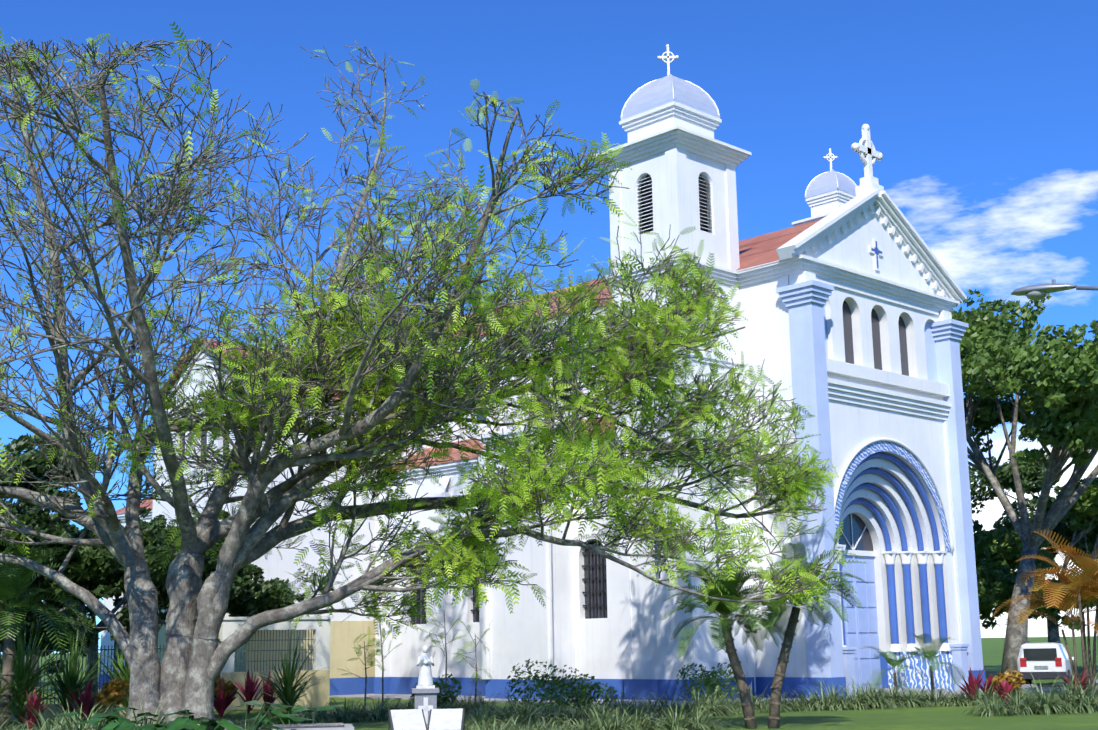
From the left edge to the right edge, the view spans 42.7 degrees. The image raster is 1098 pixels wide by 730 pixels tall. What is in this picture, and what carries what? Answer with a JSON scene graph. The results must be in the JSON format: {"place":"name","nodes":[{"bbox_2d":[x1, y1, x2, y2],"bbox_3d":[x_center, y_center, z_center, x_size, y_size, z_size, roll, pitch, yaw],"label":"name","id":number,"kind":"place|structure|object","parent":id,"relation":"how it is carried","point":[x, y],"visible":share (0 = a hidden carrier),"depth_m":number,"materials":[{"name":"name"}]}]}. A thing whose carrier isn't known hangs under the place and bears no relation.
{"place":"outdoors","nodes":[
{"label":"outdoors","id":0,"kind":"place"},
{"bbox_2d":[24,600,45,686],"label":"tree","id":1,"kind":"object","parent":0,"point":[35,668],"depth_m":81.87,"materials":[{"name":"green plant"}]},
{"bbox_2d":[0,636,1097,729],"bbox_3d":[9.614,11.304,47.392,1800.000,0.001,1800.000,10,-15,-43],"label":"ground","id":2,"kind":"structure","parent":0,"point":[931,718],"depth_m":37.52,"materials":[{"name":"green plant"}]},
{"bbox_2d":[0,499,56,596],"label":"tree","id":3,"kind":"object","parent":2,"relation":"on","point":[33,525],"depth_m":39.97,"materials":[{"name":"green plant"}]},
{"bbox_2d":[0,435,90,621],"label":"tree","id":4,"kind":"object","parent":2,"relation":"on","point":[30,459],"depth_m":44.48,"materials":[{"name":"green plant"}]},
{"bbox_2d":[0,545,93,729],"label":"garden palm","id":5,"kind":"object","parent":2,"relation":"on","point":[8,590],"depth_m":36.73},
{"bbox_2d":[0,373,105,534],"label":"tree","id":6,"kind":"object","parent":2,"relation":"on","point":[54,519],"depth_m":68.46,"materials":[{"name":"green plant"}]},
{"bbox_2d":[0,474,160,697],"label":"tree","id":7,"kind":"object","parent":2,"relation":"on","point":[98,561],"depth_m":44.01,"materials":[{"name":"green plant"}]},
{"bbox_2d":[0,507,264,700],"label":"tree","id":8,"kind":"object","parent":2,"relation":"on","point":[156,557],"depth_m":48.36,"materials":[{"name":"green plant"}]},
{"bbox_2d":[124,519,179,630],"bbox_3d":[-16.316,10.122,58.386,6.818,7.810,6.559,10,-15,-43],"label":"tree","id":9,"kind":"object","parent":2,"relation":"on","point":[149,523],"depth_m":59.48,"materials":[{"name":"green plant"}]},
{"bbox_2d":[0,614,323,724],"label":"sword leaf plants","id":10,"kind":"object","parent":2,"relation":"on","point":[286,693],"visible":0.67,"depth_m":40.73,"materials":[{"name":"green plant"}]},
{"bbox_2d":[0,616,332,720],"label":"wall","id":11,"kind":"structure","parent":2,"relation":"on","point":[319,695],"depth_m":48.45,"materials":[{"name":"grey paint"}]},
{"bbox_2d":[53,700,343,729],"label":"ground cover plants","id":12,"kind":"object","parent":2,"relation":"on","point":[183,723],"visible":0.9,"depth_m":27.54,"materials":[{"name":"green plant"}]},
{"bbox_2d":[112,519,305,641],"bbox_3d":[-13.618,9.754,54.374,8.468,6.893,7.127,10,-15,-43],"label":"tree","id":13,"kind":"object","parent":2,"relation":"on","point":[268,593],"depth_m":53.59,"materials":[{"name":"green plant"}]},
{"bbox_2d":[258,723,353,729],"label":"bench","id":14,"kind":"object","parent":2,"relation":"on","point":[328,726],"depth_m":29.91,"materials":[{"name":"stone"}]},
{"bbox_2d":[388,709,464,729],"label":"book monument","id":15,"kind":"object","parent":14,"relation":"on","point":[414,719],"visible":1,"depth_m":30.78,"materials":[{"name":"stone"}]},
{"bbox_2d":[337,605,492,709],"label":"saplings","id":16,"kind":"object","parent":2,"relation":"on","point":[389,632],"depth_m":45.68,"materials":[{"name":"green plant"}]},
{"bbox_2d":[412,645,438,727],"bbox_3d":[-2.854,7.519,32.473,0.720,2.058,0.720,0,-11,-6],"label":"statue on pedestal","id":17,"kind":"object","parent":2,"relation":"on","point":[425,691],"visible":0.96,"depth_m":32.27,"materials":[{"name":"grey stone"}]},
{"bbox_2d":[0,21,865,729],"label":"tree","id":18,"kind":"object","parent":2,"relation":"on","point":[194,661],"depth_m":33.14,"materials":[{"name":"green plant"}]},
{"bbox_2d":[98,44,985,700],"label":"church","id":19,"kind":"structure","parent":2,"relation":"on","point":[848,294],"depth_m":52.90,"materials":[{"name":"white paint"}]},
{"bbox_2d":[0,666,1097,729],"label":"liriope clumps","id":20,"kind":"object","parent":2,"relation":"on","point":[594,718],"visible":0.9,"depth_m":37.67,"materials":[{"name":"green plant"}]},
{"bbox_2d":[15,666,1089,729],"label":"red cordylines","id":21,"kind":"object","parent":2,"relation":"on","point":[221,704],"visible":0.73,"depth_m":42.29,"materials":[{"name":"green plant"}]},
{"bbox_2d":[91,669,1025,713],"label":"crotons","id":22,"kind":"object","parent":2,"relation":"on","point":[111,691],"visible":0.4,"depth_m":40.58,"materials":[{"name":"multicoloured plant"}]},
{"bbox_2d":[48,680,1097,710],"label":"paths and street","id":23,"kind":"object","parent":2,"relation":"on","point":[407,696],"visible":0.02,"depth_m":53.05,"materials":[{"name":"concrete"}]},
{"bbox_2d":[410,659,738,713],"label":"shrubs","id":24,"kind":"object","parent":2,"relation":"on","point":[580,696],"visible":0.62,"depth_m":40.80,"materials":[{"name":"green plant"}]},
{"bbox_2d":[662,559,797,728],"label":"date palm","id":25,"kind":"object","parent":2,"relation":"on","point":[726,609],"depth_m":33.39,"materials":[{"name":"green plant"}]},
{"bbox_2d":[730,542,868,727],"bbox_3d":[5.961,6.533,33.605,3.422,4.420,3.193,10,-15,-43],"label":"date palm","id":26,"kind":"object","parent":2,"relation":"on","point":[776,616],"depth_m":33.52,"materials":[{"name":"green plant"}]},
{"bbox_2d":[860,646,927,691],"bbox_3d":[10.938,9.807,44.266,1.965,1.929,1.957,10,-15,-43],"label":"young palm","id":27,"kind":"object","parent":2,"relation":"on","point":[892,662],"depth_m":44.33,"materials":[{"name":"green plant"}]},
{"bbox_2d":[893,634,964,693],"bbox_3d":[12.065,9.717,44.824,2.056,2.283,2.378,10,-15,-43],"label":"young palm","id":28,"kind":"object","parent":2,"relation":"on","point":[930,653],"depth_m":44.59,"materials":[{"name":"green plant"}]},
{"bbox_2d":[950,289,1097,677],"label":"tree","id":29,"kind":"object","parent":2,"relation":"on","point":[1002,355],"depth_m":62.70,"materials":[{"name":"green plant"}]},
{"bbox_2d":[968,433,1097,639],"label":"tree","id":30,"kind":"object","parent":2,"relation":"on","point":[1031,474],"depth_m":81.42,"materials":[{"name":"green plant"}]},
{"bbox_2d":[972,477,1097,642],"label":"tree","id":31,"kind":"object","parent":2,"relation":"on","point":[996,577],"depth_m":67.90,"materials":[{"name":"green plant"}]},
{"bbox_2d":[992,530,1097,696],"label":"areca palm","id":32,"kind":"object","parent":2,"relation":"on","point":[1086,563],"depth_m":47.84,"materials":[{"name":"orange plant"}]},
{"bbox_2d":[1017,641,1073,686],"bbox_3d":[20.281,12.180,57.361,2.180,1.790,4.550,-6,-12,23],"label":"suv","id":33,"kind":"object","parent":2,"relation":"on","point":[1042,661],"visible":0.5,"depth_m":55.41,"materials":[{"name":"white paint"}]},
{"bbox_2d":[1011,279,1097,300],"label":"street lamp","id":34,"kind":"object","parent":2,"relation":"on","point":[1036,292],"visible":1,"depth_m":19.56,"materials":[{"name":"grey metal"}]},
{"bbox_2d":[0,0,1097,653],"label":"sky","id":35,"kind":"structure","parent":0,"point":[981,115],"materials":[{"name":"blue"}]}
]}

